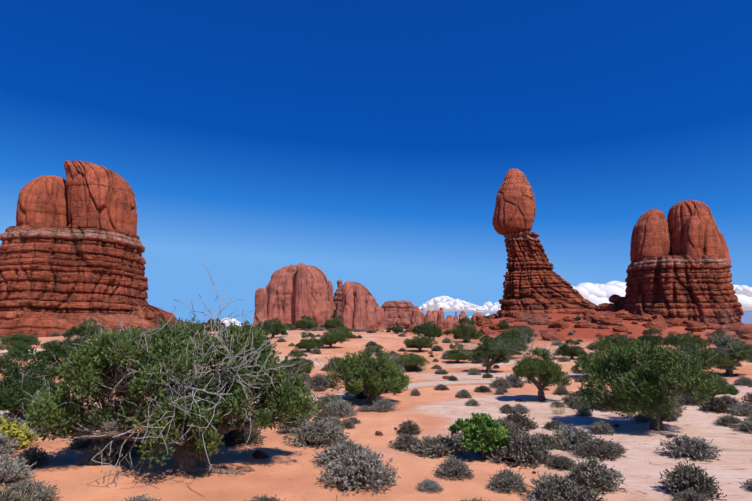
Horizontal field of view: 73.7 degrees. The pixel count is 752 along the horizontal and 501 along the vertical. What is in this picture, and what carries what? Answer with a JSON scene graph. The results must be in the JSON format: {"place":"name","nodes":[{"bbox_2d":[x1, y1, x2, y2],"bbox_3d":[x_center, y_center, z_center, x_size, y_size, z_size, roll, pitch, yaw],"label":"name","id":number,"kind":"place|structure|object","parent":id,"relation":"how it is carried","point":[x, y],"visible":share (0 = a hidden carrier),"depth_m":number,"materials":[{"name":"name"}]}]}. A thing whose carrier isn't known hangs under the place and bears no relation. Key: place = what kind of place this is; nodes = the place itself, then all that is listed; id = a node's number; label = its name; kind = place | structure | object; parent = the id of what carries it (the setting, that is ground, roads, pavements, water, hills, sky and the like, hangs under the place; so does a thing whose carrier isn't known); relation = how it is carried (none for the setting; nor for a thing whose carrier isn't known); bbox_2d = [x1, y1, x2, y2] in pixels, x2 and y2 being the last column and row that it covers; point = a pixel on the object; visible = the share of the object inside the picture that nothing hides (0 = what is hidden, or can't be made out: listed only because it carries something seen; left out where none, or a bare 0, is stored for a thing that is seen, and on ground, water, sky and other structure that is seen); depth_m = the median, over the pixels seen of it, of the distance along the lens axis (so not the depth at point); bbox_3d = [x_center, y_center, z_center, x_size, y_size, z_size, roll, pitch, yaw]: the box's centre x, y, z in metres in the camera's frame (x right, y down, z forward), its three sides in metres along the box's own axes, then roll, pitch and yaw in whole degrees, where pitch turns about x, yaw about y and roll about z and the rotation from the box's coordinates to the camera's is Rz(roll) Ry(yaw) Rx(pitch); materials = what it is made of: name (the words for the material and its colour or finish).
{"place":"outdoors","nodes":[
{"label":"outdoors","id":0,"kind":"place"},
{"bbox_2d":[0,363,642,415],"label":"trail path","id":1,"kind":"structure","parent":0,"point":[428,384],"depth_m":26.30,"materials":[{"name":"sand"}]},
{"bbox_2d":[0,313,751,500],"bbox_3d":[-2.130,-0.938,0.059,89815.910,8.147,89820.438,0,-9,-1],"label":"ground","id":2,"kind":"structure","parent":0,"point":[282,471],"depth_m":11.80,"materials":[{"name":"sand"}]},
{"bbox_2d":[0,431,21,456],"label":"sagebrush","id":3,"kind":"object","parent":2,"relation":"on","point":[4,442],"visible":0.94,"depth_m":11.22,"materials":[{"name":"grey plant"}]},
{"bbox_2d":[0,453,36,486],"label":"sagebrush","id":4,"kind":"object","parent":2,"relation":"on","point":[12,470],"visible":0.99,"depth_m":9.13,"materials":[{"name":"grey plant"}]},
{"bbox_2d":[0,416,39,448],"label":"rabbitbrush","id":5,"kind":"object","parent":2,"relation":"on","point":[7,427],"visible":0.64,"depth_m":11.95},
{"bbox_2d":[0,333,40,350],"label":"juniper","id":6,"kind":"object","parent":2,"relation":"on","point":[10,340],"visible":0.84,"depth_m":42.99,"materials":[{"name":"green plant"}]},
{"bbox_2d":[0,484,42,500],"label":"sagebrush","id":7,"kind":"object","parent":2,"relation":"on","point":[7,495],"visible":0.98,"depth_m":7.30,"materials":[{"name":"grey plant"}]},
{"bbox_2d":[12,444,52,467],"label":"sagebrush","id":8,"kind":"object","parent":2,"relation":"on","point":[32,455],"visible":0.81,"depth_m":10.32,"materials":[{"name":"grey plant"}]},
{"bbox_2d":[2,478,63,500],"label":"sagebrush","id":9,"kind":"object","parent":2,"relation":"on","point":[46,491],"visible":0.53,"depth_m":8.04,"materials":[{"name":"grey plant"}]},
{"bbox_2d":[0,342,70,421],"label":"juniper","id":10,"kind":"object","parent":2,"relation":"on","point":[13,387],"visible":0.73,"depth_m":15.04,"materials":[{"name":"green plant"}]},
{"bbox_2d":[34,320,103,366],"bbox_3d":[-19.271,6.106,31.953,4.556,3.990,4.300,-1,-9,8],"label":"juniper","id":11,"kind":"object","parent":2,"relation":"on","point":[58,349],"visible":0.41,"depth_m":31.01,"materials":[{"name":"green plant"}]},
{"bbox_2d":[66,427,102,449],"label":"sagebrush","id":12,"kind":"object","parent":2,"relation":"on","point":[77,445],"visible":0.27,"depth_m":11.97,"materials":[{"name":"grey plant"}]},
{"bbox_2d":[76,316,104,334],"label":"juniper","id":13,"kind":"object","parent":2,"relation":"on","point":[91,323],"visible":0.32,"depth_m":64.69,"materials":[{"name":"green plant"}]},
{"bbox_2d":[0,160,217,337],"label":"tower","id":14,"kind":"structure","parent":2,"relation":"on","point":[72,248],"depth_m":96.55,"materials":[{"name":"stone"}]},
{"bbox_2d":[76,429,141,465],"bbox_3d":[-5.787,4.279,11.014,1.139,0.732,1.434,-3,-9,18],"label":"sagebrush","id":15,"kind":"object","parent":2,"relation":"on","point":[98,445],"visible":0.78,"depth_m":10.86,"materials":[{"name":"grey plant"}]},
{"bbox_2d":[100,419,134,431],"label":"sagebrush","id":16,"kind":"object","parent":2,"relation":"on","point":[108,425],"visible":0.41,"depth_m":14.15,"materials":[{"name":"grey plant"}]},
{"bbox_2d":[121,493,161,500],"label":"sagebrush","id":17,"kind":"object","parent":2,"relation":"on","point":[142,497],"visible":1,"depth_m":7.83,"materials":[{"name":"grey plant"}]},
{"bbox_2d":[3,302,329,475],"bbox_3d":[-4.322,2.948,10.511,6.602,3.750,3.450,0,-9,-1],"label":"juniper","id":18,"kind":"object","parent":2,"relation":"on","point":[82,372],"depth_m":10.11,"materials":[{"name":"plant"}]},
{"bbox_2d":[72,262,295,486],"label":"dead branches","id":19,"kind":"object","parent":18,"relation":"attached to","point":[194,389],"visible":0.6,"depth_m":9.82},
{"bbox_2d":[218,427,267,447],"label":"sagebrush","id":20,"kind":"object","parent":2,"relation":"on","point":[235,437],"visible":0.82,"depth_m":12.61,"materials":[{"name":"grey plant"}]},
{"bbox_2d":[244,494,284,500],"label":"sagebrush","id":21,"kind":"object","parent":2,"relation":"on","point":[263,498],"visible":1,"depth_m":7.63,"materials":[{"name":"grey plant"}]},
{"bbox_2d":[257,317,286,337],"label":"juniper","id":22,"kind":"object","parent":2,"relation":"on","point":[278,328],"visible":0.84,"depth_m":63.80,"materials":[{"name":"green plant"}]},
{"bbox_2d":[276,416,318,433],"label":"sagebrush","id":23,"kind":"object","parent":2,"relation":"on","point":[285,430],"visible":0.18,"depth_m":14.05,"materials":[{"name":"grey plant"}]},
{"bbox_2d":[280,346,318,374],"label":"juniper","id":24,"kind":"object","parent":2,"relation":"on","point":[308,368],"visible":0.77,"depth_m":29.57,"materials":[{"name":"green plant"}]},
{"bbox_2d":[295,315,313,329],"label":"juniper","id":25,"kind":"object","parent":2,"relation":"on","point":[303,324],"visible":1,"depth_m":99.99,"materials":[{"name":"green plant"}]},
{"bbox_2d":[295,330,321,351],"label":"juniper","id":26,"kind":"object","parent":2,"relation":"on","point":[313,342],"visible":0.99,"depth_m":47.31,"materials":[{"name":"green plant"}]},
{"bbox_2d":[280,419,350,448],"bbox_3d":[-1.510,4.670,12.848,1.619,0.685,1.778,7,-11,-37],"label":"sagebrush","id":27,"kind":"object","parent":2,"relation":"on","point":[317,433],"visible":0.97,"depth_m":12.67,"materials":[{"name":"grey plant"}]},
{"bbox_2d":[305,373,333,389],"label":"sagebrush","id":28,"kind":"object","parent":2,"relation":"on","point":[317,380],"visible":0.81,"depth_m":25.52,"materials":[{"name":"grey plant"}]},
{"bbox_2d":[253,263,387,329],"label":"rocks","id":29,"kind":"object","parent":2,"relation":"on","point":[291,294],"visible":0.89,"depth_m":318.20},
{"bbox_2d":[312,408,339,421],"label":"sagebrush","id":30,"kind":"object","parent":2,"relation":"on","point":[326,413],"visible":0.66,"depth_m":16.12,"materials":[{"name":"grey plant"}]},
{"bbox_2d":[317,393,345,407],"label":"sagebrush","id":31,"kind":"object","parent":2,"relation":"on","point":[332,397],"visible":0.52,"depth_m":19.02,"materials":[{"name":"grey plant"}]},
{"bbox_2d":[323,313,344,328],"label":"juniper","id":32,"kind":"object","parent":2,"relation":"on","point":[333,323],"visible":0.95,"depth_m":99.22,"materials":[{"name":"green plant"}]},
{"bbox_2d":[319,329,349,347],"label":"juniper","id":33,"kind":"object","parent":2,"relation":"on","point":[334,337],"visible":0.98,"depth_m":51.27,"materials":[{"name":"green plant"}]},
{"bbox_2d":[321,397,358,417],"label":"sagebrush","id":34,"kind":"object","parent":2,"relation":"on","point":[341,407],"visible":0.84,"depth_m":17.09,"materials":[{"name":"grey plant"}]},
{"bbox_2d":[332,325,352,338],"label":"juniper","id":35,"kind":"object","parent":2,"relation":"on","point":[349,334],"visible":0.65,"depth_m":59.15,"materials":[{"name":"green plant"}]},
{"bbox_2d":[312,438,381,468],"bbox_3d":[-0.653,4.443,11.018,1.632,0.613,1.422,-1,-9,5],"label":"sagebrush","id":36,"kind":"object","parent":2,"relation":"on","point":[327,456],"visible":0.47,"depth_m":10.86,"materials":[{"name":"grey plant"}]},
{"bbox_2d":[313,444,400,493],"bbox_3d":[-0.337,4.085,9.404,1.651,0.826,1.439,-6,-11,34],"label":"sagebrush","id":37,"kind":"object","parent":2,"relation":"on","point":[354,466],"visible":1,"depth_m":9.22,"materials":[{"name":"grey plant"}]},
{"bbox_2d":[323,344,412,404],"bbox_3d":[-0.326,5.093,20.239,3.629,2.681,3.261,0,-9,0],"label":"juniper","id":38,"kind":"object","parent":2,"relation":"on","point":[365,372],"visible":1,"depth_m":19.47,"materials":[{"name":"green plant"}]},
{"bbox_2d":[370,398,399,412],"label":"sagebrush","id":39,"kind":"object","parent":2,"relation":"on","point":[384,405],"visible":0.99,"depth_m":18.14,"materials":[{"name":"grey plant"}]},
{"bbox_2d":[388,433,421,451],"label":"sagebrush","id":40,"kind":"object","parent":2,"relation":"on","point":[402,441],"visible":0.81,"depth_m":12.43,"materials":[{"name":"grey plant"}]},
{"bbox_2d":[394,419,422,435],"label":"sagebrush","id":41,"kind":"object","parent":2,"relation":"on","point":[408,427],"visible":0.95,"depth_m":14.33,"materials":[{"name":"grey plant"}]},
{"bbox_2d":[395,352,429,371],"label":"juniper","id":42,"kind":"object","parent":2,"relation":"on","point":[415,360],"visible":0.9,"depth_m":33.08,"materials":[{"name":"green plant"}]},
{"bbox_2d":[404,334,438,351],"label":"juniper","id":43,"kind":"object","parent":2,"relation":"on","point":[421,342],"visible":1,"depth_m":49.64,"materials":[{"name":"green plant"}]},
{"bbox_2d":[410,321,442,340],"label":"juniper","id":44,"kind":"object","parent":2,"relation":"on","point":[427,329],"visible":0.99,"depth_m":63.70,"materials":[{"name":"green plant"}]},
{"bbox_2d":[414,477,444,493],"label":"sagebrush","id":45,"kind":"object","parent":2,"relation":"on","point":[430,485],"visible":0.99,"depth_m":9.11,"materials":[{"name":"grey plant"}]},
{"bbox_2d":[407,434,468,457],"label":"sagebrush","id":46,"kind":"object","parent":2,"relation":"on","point":[436,446],"visible":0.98,"depth_m":11.82,"materials":[{"name":"grey plant"}]},
{"bbox_2d":[432,455,474,480],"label":"sagebrush","id":47,"kind":"object","parent":2,"relation":"on","point":[453,467],"visible":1,"depth_m":10.01,"materials":[{"name":"grey plant"}]},
{"bbox_2d":[446,341,474,362],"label":"juniper","id":48,"kind":"object","parent":2,"relation":"on","point":[456,355],"visible":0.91,"depth_m":39.25,"materials":[{"name":"green plant"}]},
{"bbox_2d":[451,316,483,342],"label":"juniper","id":49,"kind":"object","parent":2,"relation":"on","point":[466,332],"visible":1,"depth_m":63.41,"materials":[{"name":"green plant"}]},
{"bbox_2d":[447,412,510,459],"bbox_3d":[2.497,4.424,11.621,1.331,1.298,1.315,7,-11,-36],"label":"green shrub","id":50,"kind":"object","parent":2,"relation":"on","point":[484,432],"visible":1,"depth_m":11.39,"materials":[{"name":"green plant"}]},
{"bbox_2d":[458,333,512,372],"bbox_3d":[7.421,6.733,33.814,3.984,3.327,3.197,-5,-10,28],"label":"juniper","id":51,"kind":"object","parent":2,"relation":"on","point":[487,350],"visible":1,"depth_m":33.16,"materials":[{"name":"green plant"}]},
{"bbox_2d":[489,377,512,388],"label":"sagebrush","id":52,"kind":"object","parent":2,"relation":"on","point":[499,382],"visible":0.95,"depth_m":25.06,"materials":[{"name":"grey plant"}]},
{"bbox_2d":[485,466,530,493],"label":"sagebrush","id":53,"kind":"object","parent":2,"relation":"on","point":[505,480],"visible":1,"depth_m":9.20,"materials":[{"name":"grey plant"}]},
{"bbox_2d":[490,334,528,354],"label":"juniper","id":54,"kind":"object","parent":2,"relation":"on","point":[510,340],"visible":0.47,"depth_m":42.73,"materials":[{"name":"green plant"}]},
{"bbox_2d":[494,416,525,433],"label":"sagebrush","id":55,"kind":"object","parent":2,"relation":"on","point":[511,426],"visible":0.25,"depth_m":14.39,"materials":[{"name":"grey plant"}]},
{"bbox_2d":[501,374,526,387],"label":"sagebrush","id":56,"kind":"object","parent":2,"relation":"on","point":[517,382],"visible":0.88,"depth_m":25.62,"materials":[{"name":"grey plant"}]},
{"bbox_2d":[497,325,533,347],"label":"juniper","id":57,"kind":"object","parent":2,"relation":"on","point":[514,332],"visible":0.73,"depth_m":55.32,"materials":[{"name":"green plant"}]},
{"bbox_2d":[501,411,539,430],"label":"sagebrush","id":58,"kind":"object","parent":2,"relation":"on","point":[523,420],"visible":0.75,"depth_m":15.42,"materials":[{"name":"grey plant"}]},
{"bbox_2d":[483,427,560,467],"bbox_3d":[3.312,4.502,11.502,1.778,0.869,1.549,6,-11,-33],"label":"sagebrush","id":59,"kind":"object","parent":2,"relation":"on","point":[527,449],"visible":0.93,"depth_m":11.21,"materials":[{"name":"grey plant"}]},
{"bbox_2d":[498,297,571,401],"bbox_3d":[6.801,4.359,21.905,2.592,4.548,3.328,2,-9,-11],"label":"juniper","id":60,"kind":"object","parent":2,"relation":"on","point":[545,371],"visible":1,"depth_m":20.96,"materials":[{"name":"green plant"}]},
{"bbox_2d":[492,169,597,317],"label":"balanced rock","id":61,"kind":"object","parent":2,"relation":"on","point":[532,278],"visible":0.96,"depth_m":131.97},
{"bbox_2d":[533,430,558,450],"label":"sagebrush","id":62,"kind":"object","parent":2,"relation":"on","point":[548,442],"visible":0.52,"depth_m":12.73,"materials":[{"name":"grey plant"}]},
{"bbox_2d":[541,420,565,430],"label":"sagebrush","id":63,"kind":"object","parent":2,"relation":"on","point":[549,425],"visible":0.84,"depth_m":15.32,"materials":[{"name":"grey plant"}]},
{"bbox_2d":[541,332,567,341],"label":"boulder","id":64,"kind":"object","parent":2,"relation":"on","point":[554,337],"visible":0.69,"depth_m":72.12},
{"bbox_2d":[518,471,597,500],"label":"sagebrush","id":65,"kind":"object","parent":2,"relation":"on","point":[554,487],"visible":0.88,"depth_m":8.47,"materials":[{"name":"grey plant"}]},
{"bbox_2d":[549,321,569,327],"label":"boulder","id":66,"kind":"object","parent":2,"relation":"on","point":[556,324],"visible":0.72,"depth_m":94.37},
{"bbox_2d":[546,455,576,470],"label":"sagebrush","id":67,"kind":"object","parent":2,"relation":"on","point":[562,463],"visible":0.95,"depth_m":10.72,"materials":[{"name":"grey plant"}]},
{"bbox_2d":[381,301,751,328],"bbox_3d":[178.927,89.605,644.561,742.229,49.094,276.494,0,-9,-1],"label":"fins","id":68,"kind":"object","parent":2,"relation":"on","point":[406,314],"visible":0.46,"depth_m":626.40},
{"bbox_2d":[555,337,587,359],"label":"juniper","id":69,"kind":"object","parent":2,"relation":"on","point":[572,352],"visible":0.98,"depth_m":42.26,"materials":[{"name":"green plant"}]},
{"bbox_2d":[550,423,595,451],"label":"sagebrush","id":70,"kind":"object","parent":2,"relation":"on","point":[574,435],"visible":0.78,"depth_m":12.62,"materials":[{"name":"grey plant"}]},
{"bbox_2d":[558,389,594,404],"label":"sagebrush","id":71,"kind":"object","parent":2,"relation":"on","point":[565,398],"visible":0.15,"depth_m":20.12,"materials":[{"name":"grey plant"}]},
{"bbox_2d":[566,395,590,408],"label":"sagebrush","id":72,"kind":"object","parent":2,"relation":"on","point":[576,402],"visible":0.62,"depth_m":19.06,"materials":[{"name":"grey plant"}]},
{"bbox_2d":[575,405,592,416],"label":"sagebrush","id":73,"kind":"object","parent":2,"relation":"on","point":[582,412],"visible":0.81,"depth_m":17.51,"materials":[{"name":"grey plant"}]},
{"bbox_2d":[568,482,606,500],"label":"sagebrush","id":74,"kind":"object","parent":2,"relation":"on","point":[586,494],"visible":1,"depth_m":7.75,"materials":[{"name":"grey plant"}]},
{"bbox_2d":[569,334,614,374],"bbox_3d":[12.869,6.319,29.359,3.390,2.840,3.200,2,-9,-13],"label":"juniper","id":75,"kind":"object","parent":2,"relation":"on","point":[582,359],"visible":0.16,"depth_m":29.31,"materials":[{"name":"green plant"}]},
{"bbox_2d":[563,453,627,495],"bbox_3d":[4.109,4.178,9.437,1.162,0.733,1.211,-7,-11,39],"label":"sagebrush","id":76,"kind":"object","parent":2,"relation":"on","point":[592,474],"visible":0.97,"depth_m":9.28,"materials":[{"name":"grey plant"}]},
{"bbox_2d":[569,436,625,461],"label":"sagebrush","id":77,"kind":"object","parent":2,"relation":"on","point":[598,447],"visible":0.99,"depth_m":11.71,"materials":[{"name":"grey plant"}]},
{"bbox_2d":[586,420,615,435],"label":"sagebrush","id":78,"kind":"object","parent":2,"relation":"on","point":[600,428],"visible":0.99,"depth_m":14.49,"materials":[{"name":"grey plant"}]},
{"bbox_2d":[595,303,620,311],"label":"boulder","id":79,"kind":"object","parent":2,"relation":"on","point":[611,307],"visible":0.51,"depth_m":124.44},
{"bbox_2d":[597,316,624,325],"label":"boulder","id":80,"kind":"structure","parent":2,"relation":"on","point":[612,321],"depth_m":95.07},
{"bbox_2d":[593,332,637,348],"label":"juniper","id":81,"kind":"object","parent":2,"relation":"on","point":[618,340],"visible":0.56,"depth_m":48.57,"materials":[{"name":"green plant"}]},
{"bbox_2d":[635,327,664,347],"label":"juniper","id":82,"kind":"object","parent":2,"relation":"on","point":[648,337],"visible":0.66,"depth_m":55.50,"materials":[{"name":"green plant"}]},
{"bbox_2d":[575,338,730,431],"bbox_3d":[8.602,4.185,15.369,3.960,3.101,3.932,5,-10,-28],"label":"juniper","id":83,"kind":"object","parent":2,"relation":"on","point":[655,381],"visible":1,"depth_m":14.55,"materials":[{"name":"green plant"}]},
{"bbox_2d":[646,318,667,329],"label":"boulder","id":84,"kind":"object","parent":2,"relation":"on","point":[659,323],"visible":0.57,"depth_m":90.71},
{"bbox_2d":[642,410,677,421],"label":"sagebrush","id":85,"kind":"object","parent":2,"relation":"on","point":[665,416],"visible":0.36,"depth_m":16.46,"materials":[{"name":"grey plant"}]},
{"bbox_2d":[623,200,743,325],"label":"rock formation","id":86,"kind":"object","parent":2,"relation":"on","point":[680,266],"depth_m":113.76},
{"bbox_2d":[660,331,709,351],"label":"juniper","id":87,"kind":"object","parent":2,"relation":"on","point":[685,338],"visible":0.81,"depth_m":48.89,"materials":[{"name":"green plant"}]},
{"bbox_2d":[653,433,722,461],"bbox_3d":[7.295,4.583,11.717,1.413,0.606,1.122,-3,-10,21],"label":"sagebrush","id":88,"kind":"object","parent":2,"relation":"on","point":[694,448],"visible":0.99,"depth_m":11.58,"materials":[{"name":"grey plant"}]},
{"bbox_2d":[674,394,701,405],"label":"sagebrush","id":89,"kind":"object","parent":2,"relation":"on","point":[686,400],"visible":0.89,"depth_m":19.77,"materials":[{"name":"grey plant"}]},
{"bbox_2d":[669,490,710,500],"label":"sagebrush","id":90,"kind":"object","parent":2,"relation":"on","point":[690,495],"visible":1,"depth_m":8.51,"materials":[{"name":"grey plant"}]},
{"bbox_2d":[658,457,726,500],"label":"sagebrush","id":91,"kind":"object","parent":2,"relation":"on","point":[682,477],"visible":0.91,"depth_m":8.95,"materials":[{"name":"grey plant"}]},
{"bbox_2d":[684,322,707,331],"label":"boulder","id":92,"kind":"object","parent":2,"relation":"on","point":[695,327],"visible":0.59,"depth_m":86.50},
{"bbox_2d":[675,343,732,369],"bbox_3d":[19.267,6.698,30.333,3.820,2.234,3.433,-6,-11,33],"label":"juniper","id":93,"kind":"object","parent":2,"relation":"on","point":[703,353],"visible":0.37,"depth_m":29.40,"materials":[{"name":"green plant"}]},
{"bbox_2d":[701,327,728,344],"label":"juniper","id":94,"kind":"object","parent":2,"relation":"on","point":[717,333],"visible":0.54,"depth_m":53.37,"materials":[{"name":"green plant"}]},
{"bbox_2d":[698,396,732,413],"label":"sagebrush","id":95,"kind":"object","parent":2,"relation":"on","point":[716,404],"visible":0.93,"depth_m":18.13,"materials":[{"name":"grey plant"}]},
{"bbox_2d":[696,304,751,375],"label":"juniper","id":96,"kind":"object","parent":2,"relation":"on","point":[742,352],"visible":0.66,"depth_m":29.72,"materials":[{"name":"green plant"}]},
{"bbox_2d":[707,373,741,397],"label":"juniper","id":97,"kind":"object","parent":2,"relation":"on","point":[722,389],"visible":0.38,"depth_m":20.77,"materials":[{"name":"green plant"}]},
{"bbox_2d":[712,414,742,427],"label":"sagebrush","id":98,"kind":"object","parent":2,"relation":"on","point":[727,420],"visible":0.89,"depth_m":15.60,"materials":[{"name":"grey plant"}]},
{"bbox_2d":[726,402,751,416],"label":"sagebrush","id":99,"kind":"object","parent":2,"relation":"on","point":[742,410],"visible":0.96,"depth_m":17.34,"materials":[{"name":"grey plant"}]},
{"bbox_2d":[730,420,751,433],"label":"sagebrush","id":100,"kind":"object","parent":2,"relation":"on","point":[746,425],"visible":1,"depth_m":14.65,"materials":[{"name":"grey plant"}]},
{"bbox_2d":[733,376,751,385],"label":"sagebrush","id":101,"kind":"object","parent":2,"relation":"on","point":[743,380],"visible":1,"depth_m":26.29,"materials":[{"name":"grey plant"}]},
{"bbox_2d":[735,325,751,336],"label":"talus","id":102,"kind":"structure","parent":2,"relation":"on","point":[746,329],"depth_m":79.83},
{"bbox_2d":[0,0,751,325],"label":"sky","id":103,"kind":"structure","parent":0,"point":[373,144],"materials":[{"name":"blue"}]},
{"bbox_2d":[419,296,484,311],"bbox_3d":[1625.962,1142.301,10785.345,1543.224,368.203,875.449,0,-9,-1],"label":"cloud","id":104,"kind":"structure","parent":0,"point":[447,303],"depth_m":10451.49,"materials":[{"name":"white"}]},
{"bbox_2d":[479,301,500,312],"bbox_3d":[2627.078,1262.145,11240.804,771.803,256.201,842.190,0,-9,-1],"label":"cloud","id":105,"kind":"structure","parent":0,"point":[489,307],"depth_m":11031.91,"materials":[{"name":"white"}]},
{"bbox_2d":[572,281,626,305],"bbox_3d":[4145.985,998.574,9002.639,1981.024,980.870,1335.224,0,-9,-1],"label":"cloud","id":106,"kind":"structure","parent":0,"point":[596,294],"depth_m":8632.87,"materials":[{"name":"white"}]},
{"bbox_2d":[733,285,751,310],"bbox_3d":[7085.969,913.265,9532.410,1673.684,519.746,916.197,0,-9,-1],"label":"cloud","id":107,"kind":"structure","parent":0,"point":[743,293],"depth_m":9225.30,"materials":[{"name":"white"}]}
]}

